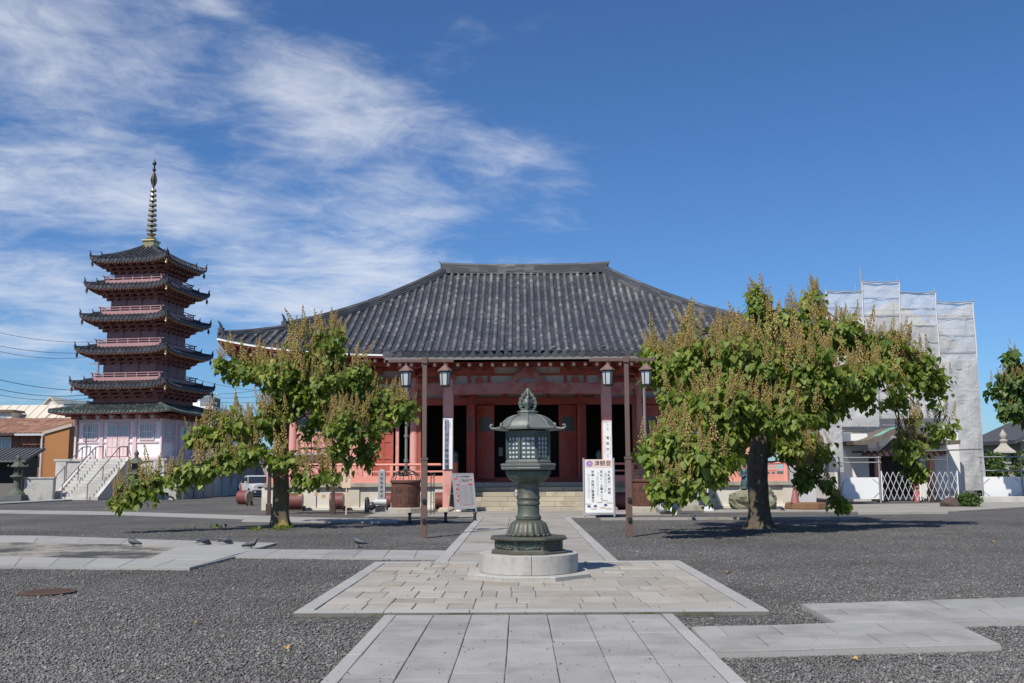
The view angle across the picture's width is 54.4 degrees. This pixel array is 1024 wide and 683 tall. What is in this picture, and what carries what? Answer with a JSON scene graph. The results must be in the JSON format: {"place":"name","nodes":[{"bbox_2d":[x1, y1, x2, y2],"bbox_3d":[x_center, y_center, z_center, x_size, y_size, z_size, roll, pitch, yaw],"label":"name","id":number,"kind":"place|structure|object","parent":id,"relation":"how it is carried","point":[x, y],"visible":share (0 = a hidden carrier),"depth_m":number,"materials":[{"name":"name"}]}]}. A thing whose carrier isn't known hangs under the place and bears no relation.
{"place":"outdoors","nodes":[
{"label":"outdoors","id":0,"kind":"place"},
{"bbox_2d":[0,418,74,476],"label":"brown house","id":1,"kind":"structure","parent":0,"point":[55,437],"depth_m":73.76,"materials":[{"name":"tile"}]},
{"bbox_2d":[0,437,11,448],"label":"window","id":2,"kind":"structure","parent":1,"relation":"in","point":[5,442],"depth_m":73.87,"materials":[{"name":"glass"}]},
{"bbox_2d":[42,396,75,404],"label":"pale gable house","id":3,"kind":"structure","parent":0,"point":[49,400],"depth_m":96.46,"materials":[{"name":"beige metal"}]},
{"bbox_2d":[0,542,176,558],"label":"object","id":4,"kind":"structure","parent":0,"point":[62,550],"depth_m":20.39,"materials":[{"name":"grey concrete"}]},
{"bbox_2d":[127,536,141,545],"bbox_3d":[-8.136,4.327,21.459,0.335,0.278,0.204,-5,-9,34],"label":"pigeon","id":5,"kind":"object","parent":4,"relation":"on","point":[133,542],"visible":0.9,"depth_m":21.42,"materials":[{"name":"grey"}]},
{"bbox_2d":[193,397,236,443],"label":"white building","id":6,"kind":"structure","parent":0,"point":[205,400],"depth_m":111.81,"materials":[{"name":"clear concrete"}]},
{"bbox_2d":[256,461,272,475],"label":"storage shed","id":7,"kind":"structure","parent":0,"point":[260,471],"depth_m":91.42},
{"bbox_2d":[454,510,472,511],"bbox_3d":[-1.914,6.701,39.311,0.779,0.130,0.234,0,-7,0],"label":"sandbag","id":8,"kind":"object","parent":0,"point":[463,510],"visible":0.61,"depth_m":39.26,"materials":[{"name":"white fabric"}]},
{"bbox_2d":[0,471,1023,682],"bbox_3d":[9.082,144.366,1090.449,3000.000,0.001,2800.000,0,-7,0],"label":"ground","id":9,"kind":"structure","parent":0,"point":[223,505],"depth_m":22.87,"materials":[{"name":"grey gravel"}]},
{"bbox_2d":[1,454,28,500],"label":"old lantern","id":10,"kind":"object","parent":9,"relation":"on","point":[16,493],"visible":0.99,"depth_m":60.91,"materials":[{"name":"grey stone"}]},
{"bbox_2d":[0,447,45,497],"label":"roofed shelter","id":11,"kind":"object","parent":9,"relation":"on","point":[29,456],"visible":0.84,"depth_m":68.82,"materials":[{"name":"tile"}]},
{"bbox_2d":[0,404,70,432],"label":"cream roof house","id":12,"kind":"structure","parent":9,"relation":"on","point":[24,411],"depth_m":93.22,"materials":[{"name":"metal"}]},
{"bbox_2d":[22,477,56,500],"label":"precinct wall","id":13,"kind":"structure","parent":9,"relation":"on","point":[38,488],"depth_m":61.25,"materials":[{"name":"concrete"}]},
{"bbox_2d":[17,588,76,596],"bbox_3d":[-6.273,3.386,13.445,0.730,0.039,0.730,0,-7,0],"label":"manhole lid","id":14,"kind":"object","parent":9,"relation":"on","point":[48,592],"visible":0.99,"depth_m":13.31,"materials":[{"name":"brown metal"}]},
{"bbox_2d":[63,401,91,405],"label":"blue grey building","id":15,"kind":"structure","parent":9,"relation":"on","point":[67,403],"depth_m":93.30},
{"bbox_2d":[89,362,98,372],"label":"utility pole","id":16,"kind":"object","parent":9,"relation":"on","point":[97,363],"visible":0.03,"depth_m":98.77,"materials":[{"name":"concrete"}]},
{"bbox_2d":[2,380,78,390],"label":"power line","id":17,"kind":"object","parent":16,"relation":"attached to","point":[36,386],"visible":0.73,"depth_m":92.28,"materials":[{"name":"black metal"}]},
{"bbox_2d":[0,389,82,395],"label":"power line","id":18,"kind":"object","parent":16,"relation":"attached to","point":[37,395],"visible":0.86,"depth_m":91.32,"materials":[{"name":"black metal"}]},
{"bbox_2d":[0,351,83,358],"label":"power line","id":19,"kind":"object","parent":16,"relation":"attached to","point":[40,357],"visible":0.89,"depth_m":92.70,"materials":[{"name":"black metal"}]},
{"bbox_2d":[1,395,87,400],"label":"power line","id":20,"kind":"object","parent":16,"relation":"attached to","point":[36,399],"visible":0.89,"depth_m":89.46,"materials":[{"name":"black metal"}]},
{"bbox_2d":[122,450,148,499],"bbox_3d":[-22.736,8.058,60.153,1.447,3.067,1.339,0,-7,0],"label":"old lantern","id":21,"kind":"object","parent":9,"relation":"on","point":[134,463],"visible":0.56,"depth_m":59.97,"materials":[{"name":"grey stone"}]},
{"bbox_2d":[48,159,230,499],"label":"pagoda","id":22,"kind":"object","parent":9,"relation":"on","point":[141,390],"visible":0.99,"depth_m":67.39,"materials":[{"name":"concrete"}]},
{"bbox_2d":[152,478,179,499],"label":"precinct wall","id":23,"kind":"structure","parent":9,"relation":"on","point":[172,493],"depth_m":61.53,"materials":[{"name":"paint"}]},
{"bbox_2d":[0,499,397,522],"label":"kerb","id":24,"kind":"structure","parent":9,"relation":"on","point":[250,518],"depth_m":36.91,"materials":[{"name":"grey concrete"}]},
{"bbox_2d":[179,476,237,499],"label":"precinct wall","id":25,"kind":"structure","parent":9,"relation":"on","point":[224,486],"depth_m":69.55,"materials":[{"name":"concrete"}]},
{"bbox_2d":[200,393,217,409],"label":"utility pole","id":26,"kind":"object","parent":9,"relation":"on","point":[209,403],"visible":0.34,"depth_m":104.26,"materials":[{"name":"concrete"}]},
{"bbox_2d":[0,535,437,570],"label":"side court","id":27,"kind":"object","parent":9,"relation":"on","point":[213,562],"visible":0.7,"depth_m":18.31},
{"bbox_2d":[195,538,211,544],"bbox_3d":[-6.740,4.392,21.759,0.204,0.213,0.351,-6,-9,36],"label":"pigeon","id":28,"kind":"object","parent":27,"relation":"on","point":[205,541],"visible":0.82,"depth_m":21.72,"materials":[{"name":"grey"}]},
{"bbox_2d":[0,537,444,567],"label":"side court slabs","id":29,"kind":"structure","parent":27,"relation":"on","point":[183,554],"depth_m":19.02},
{"bbox_2d":[217,537,233,543],"bbox_3d":[-6.297,4.405,21.876,0.351,0.213,0.204,5,-9,-33],"label":"pigeon","id":30,"kind":"object","parent":27,"relation":"on","point":[226,540],"visible":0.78,"depth_m":21.84,"materials":[{"name":"grey"}]},
{"bbox_2d":[241,538,257,547],"bbox_3d":[-5.440,4.207,20.650,0.335,0.278,0.204,3,-8,-23],"label":"pigeon","id":31,"kind":"object","parent":27,"relation":"on","point":[251,543],"visible":0.88,"depth_m":20.62,"materials":[{"name":"grey"}]},
{"bbox_2d":[206,443,255,491],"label":"grey gable house","id":32,"kind":"structure","parent":9,"relation":"on","point":[248,471],"depth_m":86.52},
{"bbox_2d":[183,523,292,531],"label":"weeds","id":33,"kind":"object","parent":9,"relation":"on","point":[281,527],"visible":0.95,"depth_m":28.33,"materials":[{"name":"green plant"}]},
{"bbox_2d":[236,490,252,505],"bbox_3d":[-13.306,7.815,49.737,0.704,0.750,0.700,-3,-8,20],"label":"red drum","id":34,"kind":"object","parent":9,"relation":"on","point":[244,497],"visible":1,"depth_m":49.51,"materials":[{"name":"red metal"}]},
{"bbox_2d":[239,475,266,495],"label":"parked car","id":35,"kind":"object","parent":9,"relation":"on","point":[256,483],"visible":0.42,"depth_m":68.02,"materials":[{"name":"silver metal"}]},
{"bbox_2d":[105,305,421,527],"bbox_3d":[-7.038,2.178,29.402,8.725,6.665,3.393,1,-8,-13],"label":"tree","id":36,"kind":"object","parent":9,"relation":"on","point":[295,388],"visible":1,"depth_m":29.11,"materials":[{"name":"green plant"}]},
{"bbox_2d":[289,493,305,510],"bbox_3d":[-9.157,6.841,42.453,0.704,0.750,0.700,0,-7,-5],"label":"red drum","id":37,"kind":"object","parent":9,"relation":"on","point":[296,502],"visible":0.88,"depth_m":42.17,"materials":[{"name":"red metal"}]},
{"bbox_2d":[261,453,341,514],"bbox_3d":[-8.224,5.551,38.878,3.040,2.370,0.940,0,-7,0],"label":"votive rack","id":38,"kind":"object","parent":9,"relation":"on","point":[332,506],"visible":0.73,"depth_m":38.77,"materials":[{"name":"wood"}]},
{"bbox_2d":[329,493,345,510],"bbox_3d":[-7.409,6.830,42.438,0.704,0.750,0.700,0,-7,-2],"label":"red drum","id":39,"kind":"object","parent":9,"relation":"on","point":[340,500],"visible":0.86,"depth_m":42.15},
{"bbox_2d":[342,466,350,514],"bbox_3d":[-6.358,5.668,38.227,0.330,1.950,0.074,0,-7,0],"label":"wooden placard","id":40,"kind":"object","parent":9,"relation":"on","point":[346,483],"visible":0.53,"depth_m":38.23,"materials":[{"name":"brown wood"}]},
{"bbox_2d":[353,535,367,547],"bbox_3d":[-3.248,4.277,21.267,0.335,0.278,0.204,-7,-10,44],"label":"pigeon","id":41,"kind":"object","parent":9,"relation":"on","point":[358,541],"visible":0.99,"depth_m":21.23,"materials":[{"name":"grey"}]},
{"bbox_2d":[364,469,387,512],"bbox_3d":[-5.307,6.025,40.223,1.250,1.750,0.600,0,-7,0],"label":"stone marker","id":42,"kind":"object","parent":9,"relation":"on","point":[381,501],"visible":0.98,"depth_m":40.00,"materials":[{"name":"grey stone"}]},
{"bbox_2d":[386,493,390,509],"bbox_3d":[-5.176,6.816,42.421,0.704,0.750,0.700,0,-7,-2],"label":"red drum","id":43,"kind":"object","parent":9,"relation":"on","point":[388,498],"visible":0.12,"depth_m":42.11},
{"bbox_2d":[388,357,453,537],"bbox_3d":[-2.269,2.610,24.657,1.640,4.450,0.326,0,-7,0],"label":"lamp post","id":44,"kind":"object","parent":9,"relation":"on","point":[444,371],"visible":1,"depth_m":24.75,"materials":[{"name":"black metal"}]},
{"bbox_2d":[434,492,442,509],"bbox_3d":[-2.945,6.803,42.406,0.704,0.750,0.700,0,-7,-5],"label":"red drum","id":45,"kind":"object","parent":9,"relation":"on","point":[438,500],"visible":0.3,"depth_m":42.09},
{"bbox_2d":[406,512,476,522],"bbox_3d":[-2.224,5.633,31.881,2.320,0.330,0.220,1,-8,-11],"label":"barrier","id":46,"kind":"object","parent":9,"relation":"on","point":[445,518],"visible":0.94,"depth_m":31.85,"materials":[{"name":"black metal"}]},
{"bbox_2d":[365,515,676,518],"bbox_3d":[0.319,6.471,37.224,11.200,0.029,6.300,0,-7,0],"label":"apron","id":47,"kind":"object","parent":9,"relation":"on","point":[572,518],"visible":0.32,"depth_m":35.65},
{"bbox_2d":[427,472,434,514],"bbox_3d":[-2.946,5.650,36.875,0.500,1.601,0.400,0,-7,0],"label":"upright rack","id":48,"kind":"object","parent":47,"relation":"on","point":[433,496],"visible":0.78,"depth_m":36.84,"materials":[{"name":"black metal"}]},
{"bbox_2d":[448,473,476,511],"bbox_3d":[-1.963,5.989,39.313,0.914,1.563,0.849,3,-8,-25],"label":"frame board","id":49,"kind":"object","parent":47,"relation":"on","point":[462,491],"visible":1,"depth_m":39.17,"materials":[{"name":"metal"}]},
{"bbox_2d":[365,510,675,517],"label":"apron slabs","id":50,"kind":"structure","parent":47,"relation":"on","point":[509,514],"depth_m":36.67,"materials":[{"name":"stone"}]},
{"bbox_2d":[388,468,420,513],"bbox_3d":[-4.096,5.777,38.410,1.312,1.760,1.312,0,-7,0],"label":"rain tub","id":51,"kind":"object","parent":50,"relation":"on","point":[405,496],"visible":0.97,"depth_m":37.92,"materials":[{"name":"metal"}]},
{"bbox_2d":[615,492,625,509],"bbox_3d":[4.477,6.577,40.960,0.704,0.750,0.700,0,-7,-2],"label":"barrel","id":52,"kind":"object","parent":50,"relation":"on","point":[620,502],"visible":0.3,"depth_m":40.65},
{"bbox_2d":[632,467,659,512],"bbox_3d":[5.173,5.721,38.340,1.312,1.760,1.312,0,-7,0],"label":"rain tub","id":53,"kind":"object","parent":50,"relation":"on","point":[641,503],"visible":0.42,"depth_m":37.85,"materials":[{"name":"metal"}]},
{"bbox_2d":[583,458,616,517],"bbox_3d":[3.058,5.141,35.000,1.136,2.075,0.756,0,-7,0],"label":"notice board","id":54,"kind":"object","parent":47,"relation":"on","point":[598,486],"visible":1,"depth_m":34.98,"materials":[{"name":"metal"}]},
{"bbox_2d":[217,261,834,511],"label":"temple hall","id":55,"kind":"structure","parent":9,"relation":"on","point":[495,332],"depth_m":45.19,"materials":[{"name":"tile"}]},
{"bbox_2d":[296,410,311,474],"bbox_3d":[-9.423,4.598,45.070,0.660,3.280,0.097,0,-7,0],"label":"door leaf","id":56,"kind":"structure","parent":55,"relation":"in","point":[302,444],"depth_m":45.09,"materials":[{"name":"paint"}]},
{"bbox_2d":[311,428,325,474],"bbox_3d":[-8.723,4.594,45.065,0.660,3.280,0.097,0,-7,0],"label":"door leaf","id":57,"kind":"structure","parent":55,"relation":"in","point":[314,469],"depth_m":45.02,"materials":[{"name":"paint"}]},
{"bbox_2d":[334,439,347,473],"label":"door leaf","id":58,"kind":"structure","parent":55,"relation":"in","point":[339,468],"depth_m":44.89,"materials":[{"name":"paint"}]},
{"bbox_2d":[350,408,363,475],"bbox_3d":[-7.003,4.583,45.052,0.660,3.280,0.097,0,-7,0],"label":"door leaf","id":59,"kind":"structure","parent":55,"relation":"in","point":[353,468],"depth_m":44.89,"materials":[{"name":"paint"}]},
{"bbox_2d":[373,416,393,475],"bbox_3d":[-5.823,4.576,45.043,0.920,3.280,0.097,0,-7,0],"label":"door leaf","id":60,"kind":"structure","parent":55,"relation":"in","point":[387,445],"depth_m":44.95,"materials":[{"name":"red wood"}]},
{"bbox_2d":[443,418,452,468],"bbox_3d":[-2.575,4.095,39.910,0.400,2.030,0.057,0,-7,0],"label":"hanging banner","id":61,"kind":"object","parent":55,"relation":"attached to","point":[447,440],"visible":1,"depth_m":39.90,"materials":[{"name":"white fabric"}]},
{"bbox_2d":[466,405,474,478],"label":"door leaf","id":62,"kind":"structure","parent":55,"relation":"in","point":[470,458],"depth_m":44.49,"materials":[{"name":"red wood"}]},
{"bbox_2d":[477,405,494,478],"bbox_3d":[-1.187,4.527,44.844,0.800,3.280,0.097,-2,-8,10],"label":"door leaf","id":63,"kind":"structure","parent":55,"relation":"in","point":[485,414],"depth_m":44.81,"materials":[{"name":"red wood"}]},
{"bbox_2d":[558,405,576,477],"bbox_3d":[2.508,4.521,44.943,0.800,3.280,0.097,1,-8,-9],"label":"door leaf","id":64,"kind":"structure","parent":55,"relation":"in","point":[567,413],"depth_m":44.91,"materials":[{"name":"red wood"}]},
{"bbox_2d":[577,404,586,477],"bbox_3d":[3.144,4.465,44.539,0.097,3.280,0.620,-5,-9,33],"label":"door leaf","id":65,"kind":"structure","parent":55,"relation":"in","point":[582,443],"depth_m":44.45,"materials":[{"name":"red wood"}]},
{"bbox_2d":[603,421,611,458],"bbox_3d":[3.825,4.126,39.853,0.360,1.890,0.057,0,-7,0],"label":"hanging banner","id":66,"kind":"object","parent":55,"relation":"attached to","point":[607,441],"visible":0.95,"depth_m":39.87,"materials":[{"name":"white"}]},
{"bbox_2d":[646,405,663,472],"bbox_3d":[6.476,4.503,44.950,0.920,3.280,0.097,0,-7,0],"label":"door leaf","id":67,"kind":"structure","parent":55,"relation":"in","point":[652,411],"depth_m":45.05,"materials":[{"name":"red wood"}]},
{"bbox_2d":[589,356,654,536],"bbox_3d":[2.763,2.581,24.628,1.640,4.450,0.326,0,-7,0],"label":"lamp post","id":68,"kind":"object","parent":9,"relation":"on","point":[645,369],"visible":1,"depth_m":24.72,"materials":[{"name":"brown metal"}]},
{"bbox_2d":[679,431,703,510],"bbox_3d":[7.264,5.280,40.600,0.880,3.200,0.880,0,-7,0],"label":"stone post","id":69,"kind":"object","parent":9,"relation":"on","point":[694,505],"visible":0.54,"depth_m":39.98,"materials":[{"name":"stone"}]},
{"bbox_2d":[704,489,713,510],"bbox_3d":[7.881,6.082,40.086,0.380,1.470,0.320,0,-7,0],"label":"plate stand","id":70,"kind":"object","parent":9,"relation":"on","point":[707,509],"visible":0.04,"depth_m":39.84,"materials":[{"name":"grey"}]},
{"bbox_2d":[600,517,861,519],"bbox_3d":[7.228,5.849,32.921,8.584,0.079,0.317,0,-7,0],"label":"gravel edging","id":71,"kind":"object","parent":9,"relation":"on","point":[708,518],"visible":0.86,"depth_m":32.77,"materials":[{"name":"stone"}]},
{"bbox_2d":[630,272,961,528],"bbox_3d":[6.624,1.587,27.914,10.305,7.316,7.486,4,-9,-30],"label":"tree","id":72,"kind":"object","parent":9,"relation":"on","point":[734,395],"visible":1,"depth_m":25.85,"materials":[{"name":"green plant"}]},
{"bbox_2d":[837,434,871,500],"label":"plaster wall","id":73,"kind":"structure","parent":9,"relation":"on","point":[856,469],"depth_m":51.96,"materials":[{"name":"paint"}]},
{"bbox_2d":[837,456,881,502],"bbox_3d":[17.253,6.843,49.373,2.169,2.280,0.101,0,-7,0],"label":"panel fence","id":74,"kind":"object","parent":9,"relation":"on","point":[861,487],"visible":0.85,"depth_m":49.33,"materials":[{"name":"white metal"}]},
{"bbox_2d":[704,502,1023,514],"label":"gate forecourt","id":75,"kind":"structure","parent":9,"relation":"on","point":[914,508],"depth_m":40.49,"materials":[{"name":"grey concrete"}]},
{"bbox_2d":[729,463,776,509],"bbox_3d":[9.926,5.936,41.127,2.008,2.050,1.637,0,-7,0],"label":"statue on rock","id":76,"kind":"object","parent":75,"relation":"on","point":[738,500],"visible":0.54,"depth_m":40.70,"materials":[{"name":"beige stone"}]},
{"bbox_2d":[784,431,825,509],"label":"stone pillar","id":77,"kind":"structure","parent":75,"relation":"on","point":[807,502],"depth_m":40.38,"materials":[{"name":"white stone"}]},
{"bbox_2d":[790,486,798,503],"bbox_3d":[11.539,6.238,40.640,0.400,0.730,0.400,0,-7,0],"label":"traffic cone","id":78,"kind":"object","parent":77,"relation":"on","point":[794,498],"visible":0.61,"depth_m":40.52,"materials":[{"name":"plastic"}]},
{"bbox_2d":[940,497,959,506],"bbox_3d":[18.868,6.920,42.933,0.818,0.440,0.761,0,-7,0],"label":"boulder","id":79,"kind":"object","parent":75,"relation":"on","point":[950,502],"visible":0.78,"depth_m":42.67,"materials":[{"name":"brown stone"}]},
{"bbox_2d":[955,491,983,506],"bbox_3d":[19.625,6.814,42.820,1.213,0.735,1.036,0,-7,0],"label":"shrub","id":80,"kind":"object","parent":75,"relation":"on","point":[966,499],"visible":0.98,"depth_m":42.62,"materials":[{"name":"green plant"}]},
{"bbox_2d":[982,337,1023,430],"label":"tree","id":81,"kind":"object","parent":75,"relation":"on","point":[1007,391],"visible":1,"depth_m":46.62,"materials":[{"name":"green plant"}]},
{"bbox_2d":[814,267,985,493],"bbox_3d":[20.877,2.185,54.221,13.571,12.740,5.205,4,-9,-31],"label":"scaffolding","id":82,"kind":"object","parent":9,"relation":"on","point":[948,328],"visible":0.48,"depth_m":54.19,"materials":[{"name":"white fabric"}]},
{"bbox_2d":[842,426,960,501],"bbox_3d":[19.894,6.329,51.401,5.400,3.800,2.900,0,-7,0],"label":"gate porch","id":83,"kind":"object","parent":9,"relation":"on","point":[884,453],"visible":0.49,"depth_m":50.63,"materials":[{"name":"grey metal"}]},
{"bbox_2d":[880,471,958,502],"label":"folding gate","id":84,"kind":"structure","parent":9,"relation":"on","point":[920,488],"depth_m":49.30,"materials":[{"name":"white metal"}]},
{"bbox_2d":[925,433,962,500],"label":"plaster wall","id":85,"kind":"structure","parent":9,"relation":"on","point":[953,463],"depth_m":51.86,"materials":[{"name":"paint"}]},
{"bbox_2d":[917,419,981,496],"bbox_3d":[21.386,5.810,49.033,3.541,4.200,0.165,0,-7,0],"label":"scaffold handrail","id":86,"kind":"object","parent":9,"relation":"on","point":[946,450],"visible":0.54,"depth_m":49.02,"materials":[{"name":"grey metal"}]},
{"bbox_2d":[975,449,1010,497],"bbox_3d":[26.049,7.280,54.278,2.158,2.890,2.073,-6,-10,39],"label":"garden shrub","id":87,"kind":"object","parent":9,"relation":"on","point":[991,464],"visible":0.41,"depth_m":54.02,"materials":[{"name":"green plant"}]},
{"bbox_2d":[979,456,1023,495],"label":"panel fence","id":88,"kind":"object","parent":9,"relation":"on","point":[1002,486],"visible":0.81,"depth_m":49.28,"materials":[{"name":"white metal"}]},
{"bbox_2d":[980,496,1023,501],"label":"concrete kerb wall","id":89,"kind":"structure","parent":9,"relation":"on","point":[1003,498],"depth_m":48.22,"materials":[{"name":"white concrete"}]},
{"bbox_2d":[993,429,1021,488],"bbox_3d":[28.394,7.012,57.343,1.457,3.904,1.268,0,-7,0],"label":"stone lantern","id":90,"kind":"object","parent":9,"relation":"on","point":[1003,447],"visible":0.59,"depth_m":57.15,"materials":[{"name":"beige stone"}]},
{"bbox_2d":[1009,449,1023,492],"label":"garden shrub","id":91,"kind":"object","parent":9,"relation":"on","point":[1016,465],"visible":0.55,"depth_m":56.83,"materials":[{"name":"green plant"}]},
{"bbox_2d":[0,0,1023,468],"label":"sky","id":92,"kind":"structure","parent":0,"point":[319,155],"materials":[{"name":"blue"}]},
{"bbox_2d":[293,562,769,616],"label":"plaza","id":93,"kind":"structure","parent":0,"point":[537,613],"depth_m":11.12,"materials":[{"name":"grey stone"}]},
{"bbox_2d":[317,561,744,609],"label":"plaza stones","id":94,"kind":"object","parent":93,"relation":"on","point":[385,575],"visible":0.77,"depth_m":13.06,"materials":[{"name":"grey stone"}]},
{"bbox_2d":[468,388,589,582],"bbox_3d":[0.247,2.136,15.200,1.802,2.848,1.802,0,-7,0],"label":"bronze lantern","id":95,"kind":"object","parent":94,"relation":"on","point":[528,546],"visible":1,"depth_m":14.88,"materials":[{"name":"metal"}]},
{"bbox_2d":[294,560,768,612],"bbox_3d":[0.238,3.447,14.257,5.317,0.055,6.328,0,-7,0],"label":"plaza border","id":96,"kind":"object","parent":93,"relation":"on","point":[749,605],"visible":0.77,"depth_m":11.33,"materials":[{"name":"stone"}]},
{"bbox_2d":[504,617,559,682],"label":"front path","id":97,"kind":"structure","parent":0,"point":[507,646],"depth_m":9.18,"materials":[{"name":"grey stone"}]},
{"bbox_2d":[339,614,726,682],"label":"front path slabs","id":98,"kind":"structure","parent":97,"relation":"on","point":[401,644],"depth_m":8.63,"materials":[{"name":"stone"}]},
{"bbox_2d":[321,614,745,682],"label":"front path kerb","id":99,"kind":"structure","parent":97,"relation":"on","point":[723,670],"depth_m":8.62,"materials":[{"name":"stone"}]},
{"bbox_2d":[656,504,671,514],"bbox_3d":[5.415,5.990,36.084,0.688,0.633,0.420,0,-7,0],"label":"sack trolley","id":100,"kind":"object","parent":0,"point":[663,511],"visible":0.59,"depth_m":35.93,"materials":[{"name":"white metal"}]},
{"bbox_2d":[691,605,1023,657],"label":"side path","id":101,"kind":"structure","parent":0,"point":[865,651],"depth_m":8.73,"materials":[{"name":"stone"}]},
{"bbox_2d":[692,597,1023,652],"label":"side path slabs","id":102,"kind":"structure","parent":101,"relation":"on","point":[902,624],"depth_m":9.73,"materials":[{"name":"stone"}]},
{"bbox_2d":[789,418,941,498],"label":"wrapped building","id":103,"kind":"structure","parent":0,"point":[880,445],"depth_m":55.47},
{"bbox_2d":[982,421,1023,474],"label":"house","id":104,"kind":"structure","parent":0,"point":[1014,438],"depth_m":66.16,"materials":[{"name":"grey tile"}]},
{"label":"rear path","id":105,"kind":"structure","parent":0,"visible":0},
{"bbox_2d":[435,517,617,561],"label":"path kerb","id":106,"kind":"structure","parent":105,"relation":"on","point":[594,544],"depth_m":21.79,"materials":[{"name":"stone"}]},
{"bbox_2d":[449,517,604,560],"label":"path slabs","id":107,"kind":"structure","parent":105,"relation":"on","point":[477,541],"depth_m":23.09,"materials":[{"name":"stone"}]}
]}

